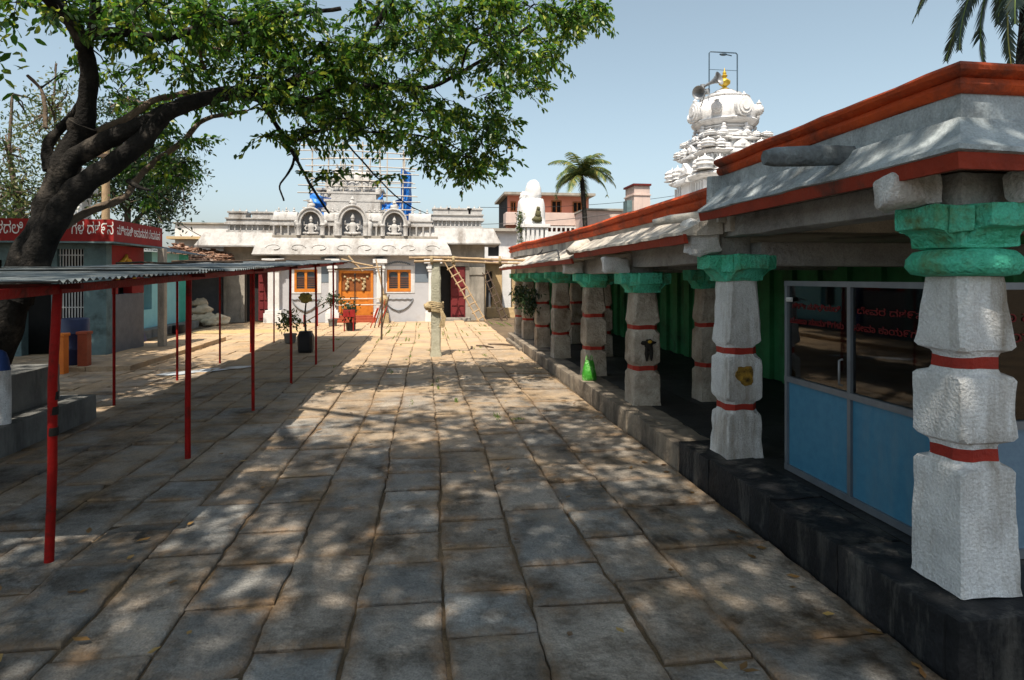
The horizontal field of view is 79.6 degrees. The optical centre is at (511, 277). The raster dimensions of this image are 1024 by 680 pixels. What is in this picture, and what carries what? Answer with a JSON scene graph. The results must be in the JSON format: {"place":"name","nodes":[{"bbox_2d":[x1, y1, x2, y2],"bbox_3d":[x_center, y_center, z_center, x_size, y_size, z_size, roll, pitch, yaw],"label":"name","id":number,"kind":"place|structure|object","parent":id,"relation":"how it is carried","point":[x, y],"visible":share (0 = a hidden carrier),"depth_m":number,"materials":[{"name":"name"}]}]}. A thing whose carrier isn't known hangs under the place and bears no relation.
{"place":"outdoors","nodes":[
{"label":"outdoors","id":0,"kind":"place"},
{"bbox_2d":[74,168,97,218],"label":"spire","id":1,"kind":"structure","parent":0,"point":[83,205],"depth_m":18.41,"materials":[{"name":"white paint"}]},
{"bbox_2d":[192,329,303,333],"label":"sand","id":2,"kind":"structure","parent":0,"point":[240,331],"depth_m":21.24,"materials":[{"name":"beige sand"}]},
{"bbox_2d":[0,315,944,679],"bbox_3d":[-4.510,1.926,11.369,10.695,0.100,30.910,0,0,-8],"label":"paving","id":3,"kind":"structure","parent":0,"point":[768,616],"depth_m":4.42,"materials":[{"name":"stone"}]},
{"bbox_2d":[0,364,95,458],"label":"tree platform","id":4,"kind":"object","parent":3,"relation":"on","point":[26,427],"visible":0.75,"depth_m":7.33,"materials":[{"name":"grey concrete"}]},
{"bbox_2d":[0,349,11,424],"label":"standing stone","id":5,"kind":"object","parent":4,"relation":"on","point":[5,391],"visible":1,"depth_m":6.60,"materials":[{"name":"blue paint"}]},
{"bbox_2d":[0,0,618,363],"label":"shade tree","id":6,"kind":"object","parent":4,"relation":"on","point":[70,185],"visible":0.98,"depth_m":8.84,"materials":[{"name":"green plant"}]},
{"bbox_2d":[0,52,129,218],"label":"background tree","id":7,"kind":"object","parent":3,"relation":"on","point":[15,191],"visible":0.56,"depth_m":18.80,"materials":[{"name":"green plant"}]},
{"bbox_2d":[0,218,166,356],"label":"sign building","id":8,"kind":"structure","parent":3,"relation":"on","point":[85,242],"depth_m":14.58,"materials":[{"name":"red paint"}]},
{"bbox_2d":[76,331,92,365],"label":"stub pillar","id":9,"kind":"structure","parent":3,"relation":"on","point":[83,348],"depth_m":12.44,"materials":[{"name":"orange paint"}]},
{"bbox_2d":[98,150,109,218],"bbox_3d":[-11.921,-0.966,18.027,1.000,5.732,0.268,0,0,-8],"label":"utility pole","id":10,"kind":"object","parent":3,"relation":"on","point":[105,213],"visible":0.09,"depth_m":17.94,"materials":[{"name":"beige concrete"}]},
{"bbox_2d":[12,337,225,371],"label":"terrace","id":11,"kind":"structure","parent":3,"relation":"on","point":[138,358],"depth_m":13.84,"materials":[{"name":"stone"}]},
{"bbox_2d":[59,333,70,373],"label":"stub pillar","id":12,"kind":"structure","parent":11,"relation":"on","point":[64,356],"depth_m":12.04,"materials":[{"name":"orange paint"}]},
{"bbox_2d":[61,317,89,365],"bbox_3d":[-9.099,1.325,12.771,0.562,0.950,0.556,0,0,-8],"label":"drum","id":13,"kind":"object","parent":11,"relation":"on","point":[72,326],"visible":0.45,"depth_m":12.54,"materials":[{"name":"blue plastic"}]},
{"bbox_2d":[84,77,217,243],"bbox_3d":[-12.475,-2.833,21.038,5.252,9.156,4.116,0,0,-8],"label":"background tree","id":14,"kind":"object","parent":3,"relation":"on","point":[169,198],"visible":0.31,"depth_m":20.48,"materials":[{"name":"green plant"}]},
{"bbox_2d":[144,247,204,338],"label":"blue house","id":15,"kind":"structure","parent":3,"relation":"on","point":[150,310],"depth_m":21.40,"materials":[{"name":"paint"}]},
{"bbox_2d":[0,260,352,563],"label":"tin canopy","id":16,"kind":"object","parent":3,"relation":"on","point":[163,273],"visible":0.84,"depth_m":5.84,"materials":[{"name":"red metal"}]},
{"bbox_2d":[115,261,242,264],"bbox_3d":[-5.337,-0.234,10.063,0.035,0.096,2.334,0,0,23],"label":"stick","id":17,"kind":"object","parent":16,"relation":"on","point":[137,262],"visible":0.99,"depth_m":9.77,"materials":[{"name":"brown wood"}]},
{"bbox_2d":[171,260,285,261],"bbox_3d":[-5.674,-0.325,12.536,0.043,0.104,2.563,0,0,31],"label":"stick","id":18,"kind":"object","parent":16,"relation":"on","point":[229,260],"visible":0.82,"depth_m":12.53,"materials":[{"name":"brown wood"}]},
{"bbox_2d":[276,259,329,260],"bbox_3d":[-5.321,-0.436,15.770,0.039,0.095,2.149,0,0,20],"label":"stick","id":19,"kind":"object","parent":16,"relation":"on","point":[302,260],"visible":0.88,"depth_m":15.64,"materials":[{"name":"brown wood"}]},
{"bbox_2d":[347,256,362,271],"bbox_3d":[-4.750,-0.416,18.622,0.473,0.504,0.067,0,0,-8],"label":"bamboo pole","id":20,"kind":"object","parent":16,"relation":"attached to","point":[350,258],"visible":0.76,"depth_m":18.61,"materials":[{"name":"beige wood"}]},
{"bbox_2d":[341,258,372,266],"bbox_3d":[-4.598,-0.435,18.242,0.927,0.258,0.068,0,0,-8],"label":"bamboo pole","id":21,"kind":"object","parent":16,"relation":"attached to","point":[342,259],"visible":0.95,"depth_m":18.22,"materials":[{"name":"beige wood"}]},
{"bbox_2d":[334,266,381,270],"bbox_3d":[-4.619,-0.266,18.441,1.378,0.138,0.068,0,0,-8],"label":"bamboo pole","id":22,"kind":"object","parent":16,"relation":"attached to","point":[337,269],"visible":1,"depth_m":18.40,"materials":[{"name":"beige wood"}]},
{"bbox_2d":[172,324,184,332],"bbox_3d":[-11.366,1.760,20.937,0.400,0.280,0.390,0,0,-8],"label":"black pot","id":23,"kind":"object","parent":3,"relation":"on","point":[181,328],"visible":0.84,"depth_m":20.79,"materials":[{"name":"plastic"}]},
{"bbox_2d":[157,371,210,374],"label":"puddle","id":24,"kind":"object","parent":3,"relation":"on","point":[174,373],"visible":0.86,"depth_m":12.06,"materials":[{"name":"liquid"}]},
{"bbox_2d":[166,222,227,250],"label":"side house","id":25,"kind":"structure","parent":3,"relation":"on","point":[199,228],"depth_m":28.24,"materials":[{"name":"white paint"}]},
{"bbox_2d":[192,313,203,324],"bbox_3d":[-12.484,1.666,24.419,0.980,0.572,0.728,0,0,-8],"label":"sack","id":26,"kind":"object","parent":3,"relation":"on","point":[194,316],"visible":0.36,"depth_m":24.18,"materials":[{"name":"beige fabric"}]},
{"bbox_2d":[192,303,213,313],"bbox_3d":[-12.362,1.298,24.532,0.870,0.532,0.668,0,0,9],"label":"sack","id":27,"kind":"object","parent":26,"relation":"on","point":[204,308],"visible":0.72,"depth_m":24.33,"materials":[{"name":"beige fabric"}]},
{"bbox_2d":[192,298,207,306],"bbox_3d":[-12.583,1.036,24.711,0.753,0.418,0.554,0,0,-8],"label":"sack","id":28,"kind":"object","parent":27,"relation":"on","point":[197,302],"visible":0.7,"depth_m":24.52,"materials":[{"name":"beige fabric"}]},
{"bbox_2d":[167,243,234,314],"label":"tiled shed","id":29,"kind":"structure","parent":3,"relation":"on","point":[207,289],"depth_m":26.30,"materials":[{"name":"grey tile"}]},
{"bbox_2d":[195,312,214,325],"bbox_3d":[-12.120,1.673,24.391,0.847,0.588,0.782,0,0,-38],"label":"sack","id":30,"kind":"object","parent":3,"relation":"on","point":[203,316],"visible":0.51,"depth_m":24.16,"materials":[{"name":"beige fabric"}]},
{"bbox_2d":[191,368,225,371],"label":"puddle","id":31,"kind":"object","parent":3,"relation":"on","point":[209,369],"visible":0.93,"depth_m":12.45,"materials":[{"name":"grey liquid"}]},
{"bbox_2d":[201,316,216,326],"bbox_3d":[-11.816,1.742,24.014,0.665,0.433,0.475,0,0,15],"label":"sack","id":32,"kind":"object","parent":3,"relation":"on","point":[209,321],"visible":0.99,"depth_m":23.88,"materials":[{"name":"beige fabric"}]},
{"bbox_2d":[210,313,230,325],"bbox_3d":[-11.586,1.684,24.255,0.868,0.507,0.664,0,0,-8],"label":"sack","id":33,"kind":"object","parent":3,"relation":"on","point":[225,319],"visible":0.71,"depth_m":24.12,"materials":[{"name":"beige fabric"}]},
{"bbox_2d":[227,366,250,368],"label":"puddle","id":34,"kind":"object","parent":3,"relation":"on","point":[234,367],"visible":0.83,"depth_m":12.86,"materials":[{"name":"grey liquid"}]},
{"bbox_2d":[275,308,310,343],"bbox_3d":[-6.358,1.359,17.704,1.129,1.083,0.720,0,0,13],"label":"potted plant","id":35,"kind":"object","parent":3,"relation":"on","point":[286,335],"visible":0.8,"depth_m":17.64,"materials":[{"name":"green plant"}]},
{"bbox_2d":[297,293,313,352],"bbox_3d":[-5.217,1.142,15.530,0.375,1.516,0.370,0,0,-8],"label":"flower stand","id":36,"kind":"object","parent":3,"relation":"on","point":[305,340],"visible":1,"depth_m":15.39,"materials":[{"name":"black plastic"}]},
{"bbox_2d":[303,299,331,325],"bbox_3d":[-7.502,1.376,23.694,1.061,1.088,0.043,0,0,-8],"label":"handrail","id":37,"kind":"object","parent":3,"relation":"on","point":[319,313],"visible":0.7,"depth_m":23.67,"materials":[{"name":"silver metal"}]},
{"bbox_2d":[319,290,344,325],"bbox_3d":[-6.971,1.200,23.818,0.954,1.400,0.716,0,0,-8],"label":"potted plant","id":38,"kind":"object","parent":3,"relation":"on","point":[329,302],"visible":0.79,"depth_m":23.79,"materials":[{"name":"green plant"}]},
{"bbox_2d":[194,187,500,322],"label":"temple","id":39,"kind":"structure","parent":3,"relation":"on","point":[362,227],"depth_m":26.38,"materials":[{"name":"grey paint"}]},
{"bbox_2d":[247,273,262,320],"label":"door","id":40,"kind":"structure","parent":39,"relation":"in","point":[256,274],"depth_m":26.59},
{"bbox_2d":[258,272,267,319],"bbox_3d":[-10.625,0.812,26.367,0.492,2.076,0.085,0,0,-8],"label":"red door leaf","id":41,"kind":"structure","parent":39,"relation":"in","point":[262,277],"depth_m":26.33,"materials":[{"name":"red paint"}]},
{"bbox_2d":[292,267,320,292],"bbox_3d":[-8.742,0.096,26.096,1.262,1.170,0.160,0,0,-8],"label":"window","id":42,"kind":"structure","parent":39,"relation":"in","point":[303,280],"depth_m":26.04,"materials":[{"name":"orange wood"}]},
{"bbox_2d":[339,270,372,314],"bbox_3d":[-6.690,0.804,26.400,1.444,2.192,0.203,0,0,-8],"label":"door","id":43,"kind":"structure","parent":39,"relation":"in","point":[364,280],"depth_m":26.39,"materials":[{"name":"orange wood"}]},
{"bbox_2d":[384,266,414,292],"bbox_3d":[-4.897,0.096,26.630,1.338,1.170,0.160,0,0,-8],"label":"window","id":44,"kind":"structure","parent":39,"relation":"in","point":[397,279],"depth_m":26.58,"materials":[{"name":"orange wood"}]},
{"bbox_2d":[440,266,464,316],"bbox_3d":[-2.816,0.702,28.387,1.255,2.395,1.290,0,0,-8],"label":"doorway","id":45,"kind":"structure","parent":39,"relation":"in","point":[445,274],"depth_m":27.72,"materials":[{"name":"black"}]},
{"bbox_2d":[451,267,464,316],"bbox_3d":[-2.417,0.657,27.506,0.646,2.245,0.085,0,0,-8],"label":"red door leaf","id":46,"kind":"structure","parent":39,"relation":"in","point":[457,301],"depth_m":27.48,"materials":[{"name":"red paint"}]},
{"bbox_2d":[306,164,390,203],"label":"temple tower","id":47,"kind":"structure","parent":3,"relation":"on","point":[358,183],"depth_m":32.18,"materials":[{"name":"beige paint"}]},
{"bbox_2d":[343,310,354,330],"bbox_3d":[-5.757,1.525,21.715,0.410,0.750,0.200,0,0,-8],"label":"donation box","id":48,"kind":"object","parent":3,"relation":"on","point":[349,313],"visible":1,"depth_m":21.62,"materials":[{"name":"red paint"}]},
{"bbox_2d":[340,297,360,330],"bbox_3d":[-5.816,1.298,21.920,0.864,1.205,0.792,0,0,-8],"label":"potted plant","id":49,"kind":"object","parent":3,"relation":"on","point":[349,325],"visible":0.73,"depth_m":21.86,"materials":[{"name":"green plant"}]},
{"bbox_2d":[352,274,357,328],"bbox_3d":[-5.731,0.893,22.425,0.240,2.055,0.065,0,0,-8],"label":"iron staff","id":50,"kind":"object","parent":3,"relation":"on","point":[354,297],"visible":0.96,"depth_m":22.42,"materials":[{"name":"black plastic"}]},
{"bbox_2d":[297,142,419,215],"bbox_3d":[-8.010,-2.658,33.164,6.096,9.117,4.254,0,0,-8],"label":"scaffold","id":51,"kind":"object","parent":3,"relation":"on","point":[326,185],"visible":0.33,"depth_m":31.23,"materials":[{"name":"beige wood"}]},
{"bbox_2d":[310,193,330,215],"bbox_3d":[-9.389,-3.708,30.776,1.495,1.364,0.412,0,0,-8],"label":"tarpaulin","id":52,"kind":"object","parent":51,"relation":"hanging from","point":[316,201],"visible":0.24,"depth_m":30.70,"materials":[{"name":"blue plastic"}]},
{"bbox_2d":[383,198,400,210],"bbox_3d":[-6.286,-3.698,31.703,1.164,0.810,0.396,0,0,-8],"label":"tarpaulin","id":53,"kind":"object","parent":51,"relation":"hanging from","point":[386,206],"visible":0.24,"depth_m":31.76,"materials":[{"name":"blue plastic"}]},
{"bbox_2d":[401,169,411,219],"bbox_3d":[-5.457,-4.218,31.684,0.550,2.900,0.378,0,0,-2],"label":"tarpaulin","id":54,"kind":"object","parent":51,"relation":"hanging from","point":[407,191],"visible":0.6,"depth_m":31.67,"materials":[{"name":"blue plastic"}]},
{"bbox_2d":[370,295,389,327],"bbox_3d":[-4.981,1.286,23.141,0.726,1.241,0.330,0,0,-8],"label":"flag bundle","id":55,"kind":"object","parent":3,"relation":"on","point":[377,309],"visible":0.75,"depth_m":23.15,"materials":[{"name":"orange paint"}]},
{"bbox_2d":[380,265,382,339],"bbox_3d":[-3.950,0.779,18.635,0.076,2.283,0.058,0,0,-8],"label":"prop stick","id":56,"kind":"object","parent":3,"relation":"on","point":[381,304],"visible":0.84,"depth_m":18.61,"materials":[{"name":"brown wood"}]},
{"bbox_2d":[375,259,389,322],"bbox_3d":[-5.408,0.574,25.634,0.702,2.667,0.098,0,0,19],"label":"leaning pole","id":57,"kind":"object","parent":3,"relation":"on","point":[380,283],"visible":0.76,"depth_m":25.65,"materials":[{"name":"brown wood"}]},
{"bbox_2d":[378,294,388,323],"bbox_3d":[-5.305,1.304,25.429,0.442,1.246,0.390,0,0,-8],"label":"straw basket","id":58,"kind":"object","parent":3,"relation":"on","point":[386,320],"visible":0.59,"depth_m":25.29,"materials":[{"name":"wicker"}]},
{"bbox_2d":[424,262,445,356],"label":"stone pillar","id":59,"kind":"structure","parent":3,"relation":"on","point":[434,306],"depth_m":14.77,"materials":[{"name":"stone"}]},
{"bbox_2d":[414,260,521,264],"bbox_3d":[-0.879,-0.365,14.880,2.952,0.111,0.067,0,0,-8],"label":"bamboo pole","id":60,"kind":"object","parent":59,"relation":"attached to","point":[456,261],"visible":0.87,"depth_m":14.84,"materials":[{"name":"beige wood"}]},
{"bbox_2d":[329,321,541,422],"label":"grass","id":61,"kind":"structure","parent":3,"relation":"on","point":[494,415],"depth_m":17.30,"materials":[{"name":"green plant"}]},
{"bbox_2d":[0,357,925,677],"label":"fallen leaves","id":62,"kind":"object","parent":3,"relation":"on","point":[742,665],"visible":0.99,"depth_m":3.66,"materials":[{"name":"brown plant"}]},
{"bbox_2d":[442,256,485,321],"bbox_3d":[-2.032,0.542,26.117,1.875,2.920,0.360,0,0,10],"label":"ladder","id":63,"kind":"object","parent":3,"relation":"on","point":[466,297],"visible":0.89,"depth_m":26.08,"materials":[{"name":"brown wood"}]},
{"bbox_2d":[482,270,507,320],"bbox_3d":[-0.753,0.829,27.052,1.178,2.324,0.362,0,0,28],"label":"ladder","id":64,"kind":"object","parent":3,"relation":"on","point":[498,310],"visible":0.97,"depth_m":27.01,"materials":[{"name":"brown wood"}]},
{"bbox_2d":[488,343,512,345],"bbox_3d":[-0.278,1.871,17.112,0.902,0.060,0.060,0,0,29],"label":"dry branch","id":65,"kind":"object","parent":3,"relation":"on","point":[500,344],"visible":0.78,"depth_m":17.13,"materials":[{"name":"brown wood"}]},
{"bbox_2d":[515,180,549,244],"bbox_3d":[0.774,-1.100,25.759,1.540,6.024,1.468,0,0,-8],"label":"white shrine","id":66,"kind":"object","parent":3,"relation":"on","point":[531,225],"visible":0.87,"depth_m":25.31,"materials":[{"name":"paint"}]},
{"bbox_2d":[495,192,595,236],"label":"pink house","id":67,"kind":"structure","parent":3,"relation":"on","point":[567,210],"depth_m":40.42,"materials":[{"name":"paint"}]},
{"bbox_2d":[510,201,515,211],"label":"window frame","id":68,"kind":"structure","parent":67,"relation":"in","point":[513,202],"depth_m":40.36,"materials":[{"name":"brown wood"}]},
{"bbox_2d":[551,200,561,212],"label":"window frame","id":69,"kind":"structure","parent":67,"relation":"in","point":[556,201],"depth_m":40.77,"materials":[{"name":"brown wood"}]},
{"bbox_2d":[478,196,670,207],"bbox_3d":[5.389,-5.223,41.635,17.474,2.033,0.030,0,0,-32],"label":"overhead wire","id":70,"kind":"object","parent":67,"relation":"attached to","point":[551,206],"visible":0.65,"depth_m":39.91,"materials":[{"name":"black plastic"}]},
{"bbox_2d":[573,202,581,212],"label":"window frame","id":71,"kind":"structure","parent":67,"relation":"in","point":[573,202],"depth_m":40.96,"materials":[{"name":"brown wood"}]},
{"bbox_2d":[548,152,615,225],"bbox_3d":[4.087,-2.527,35.244,3.866,8.863,3.989,0,0,-8],"label":"coconut palm","id":72,"kind":"object","parent":3,"relation":"on","point":[585,168],"visible":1,"depth_m":35.14,"materials":[{"name":"green plant"}]},
{"bbox_2d":[571,208,622,229],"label":"terrace house","id":73,"kind":"structure","parent":3,"relation":"on","point":[596,212],"depth_m":37.10,"materials":[{"name":"paint"}]},
{"bbox_2d":[623,183,650,213],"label":"stair tower","id":74,"kind":"structure","parent":73,"relation":"part of","point":[637,195],"depth_m":34.36,"materials":[{"name":"teal paint"}]},
{"bbox_2d":[664,68,773,196],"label":"vimana tower","id":75,"kind":"structure","parent":3,"relation":"on","point":[724,120],"depth_m":20.32,"materials":[{"name":"white paint"}]},
{"bbox_2d":[692,85,709,106],"bbox_3d":[6.207,-5.919,20.020,0.439,0.472,0.979,0,0,34],"label":"loudspeaker","id":76,"kind":"object","parent":75,"relation":"attached to","point":[699,92],"visible":1,"depth_m":19.81,"materials":[{"name":"grey metal"}]},
{"bbox_2d":[700,72,722,100],"bbox_3d":[6.408,-6.250,20.054,0.445,0.714,0.989,0,0,-36],"label":"loudspeaker","id":77,"kind":"object","parent":75,"relation":"attached to","point":[718,78],"visible":0.91,"depth_m":19.84,"materials":[{"name":"grey metal"}]},
{"bbox_2d":[708,51,737,91],"bbox_3d":[7.072,-6.883,20.567,1.043,1.339,0.130,0,0,-8],"label":"lamp frame","id":78,"kind":"object","parent":75,"relation":"on","point":[721,54],"visible":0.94,"depth_m":20.53,"materials":[{"name":"grey metal"}]},
{"bbox_2d":[499,60,1023,679],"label":"stone pavilion","id":79,"kind":"structure","parent":3,"relation":"on","point":[825,386],"depth_m":4.08,"materials":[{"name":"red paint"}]},
{"bbox_2d":[409,256,525,261],"bbox_3d":[-0.827,-0.446,14.979,3.322,0.129,0.079,0,0,-8],"label":"bamboo pole","id":80,"kind":"object","parent":79,"relation":"attached to","point":[468,258],"visible":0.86,"depth_m":14.93,"materials":[{"name":"wood"}]},
{"bbox_2d":[430,256,500,264],"bbox_3d":[-1.113,-0.410,14.898,1.734,0.212,0.203,0,0,-8],"label":"rope lashing","id":81,"kind":"object","parent":80,"relation":"attached to","point":[431,260],"visible":0.94,"depth_m":14.77,"materials":[{"name":"fabric"}]},
{"bbox_2d":[508,284,531,309],"bbox_3d":[0.243,0.551,16.894,0.649,0.744,1.120,0,0,14],"label":"leaf bunch","id":82,"kind":"object","parent":79,"relation":"hanging from","point":[520,291],"visible":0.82,"depth_m":16.82,"materials":[{"name":"green plant"}]},
{"bbox_2d":[517,286,546,318],"bbox_3d":[0.457,0.678,15.141,0.726,0.911,1.016,0,0,-8],"label":"leaf bunch","id":83,"kind":"object","parent":79,"relation":"hanging from","point":[531,304],"visible":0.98,"depth_m":14.96,"materials":[{"name":"green plant"}]},
{"bbox_2d":[536,249,559,258],"bbox_3d":[0.629,-0.460,11.755,0.246,0.306,3.325,0,0,-3],"label":"eave cable","id":84,"kind":"object","parent":79,"relation":"on","point":[539,253],"visible":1,"depth_m":11.25,"materials":[{"name":"black plastic"}]},
{"bbox_2d":[582,355,596,380],"bbox_3d":[1.235,1.446,9.813,0.235,0.418,0.159,0,0,-8],"label":"plastic bag","id":85,"kind":"object","parent":79,"relation":"on","point":[589,372],"visible":0.98,"depth_m":9.77,"materials":[{"name":"green plastic"}]},
{"bbox_2d":[641,339,655,361],"bbox_3d":[1.754,0.936,7.872,0.215,0.292,0.075,0,0,-8],"label":"hanging charm","id":86,"kind":"object","parent":79,"relation":"hanging from","point":[648,344],"visible":1,"depth_m":7.86,"materials":[{"name":"black fabric"}]},
{"bbox_2d":[911,0,1023,63],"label":"coconut palm","id":87,"kind":"object","parent":3,"relation":"on","point":[999,15],"visible":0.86,"depth_m":16.83,"materials":[{"name":"green plant"}]},
{"bbox_2d":[485,256,514,314],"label":"ochre house","id":88,"kind":"structure","parent":0,"point":[503,282],"depth_m":30.67,"materials":[{"name":"paint"}]},
{"bbox_2d":[486,271,491,306],"bbox_3d":[-1.227,0.801,31.354,0.342,2.198,0.550,0,0,-8],"label":"doorway","id":89,"kind":"structure","parent":88,"relation":"in","point":[488,295],"depth_m":31.09,"materials":[{"name":"black"}]},
{"bbox_2d":[486,307,514,317],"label":"wall","id":90,"kind":"structure","parent":0,"point":[494,313],"depth_m":29.20,"materials":[{"name":"paint"}]},
{"bbox_2d":[485,228,516,258],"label":"cream house","id":91,"kind":"structure","parent":0,"point":[506,237],"depth_m":33.26,"materials":[{"name":"white paint"}]},
{"bbox_2d":[0,0,1018,251],"label":"sky","id":92,"kind":"structure","parent":0,"point":[629,99],"materials":[{"name":"blue"}]},
{"bbox_2d":[496,211,629,223],"bbox_3d":[2.102,-3.537,33.607,16.499,1.142,0.030,0,0,13],"label":"overhead wire","id":93,"kind":"object","parent":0,"point":[570,218],"visible":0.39,"depth_m":33.30,"materials":[{"name":"black plastic"}]}
]}

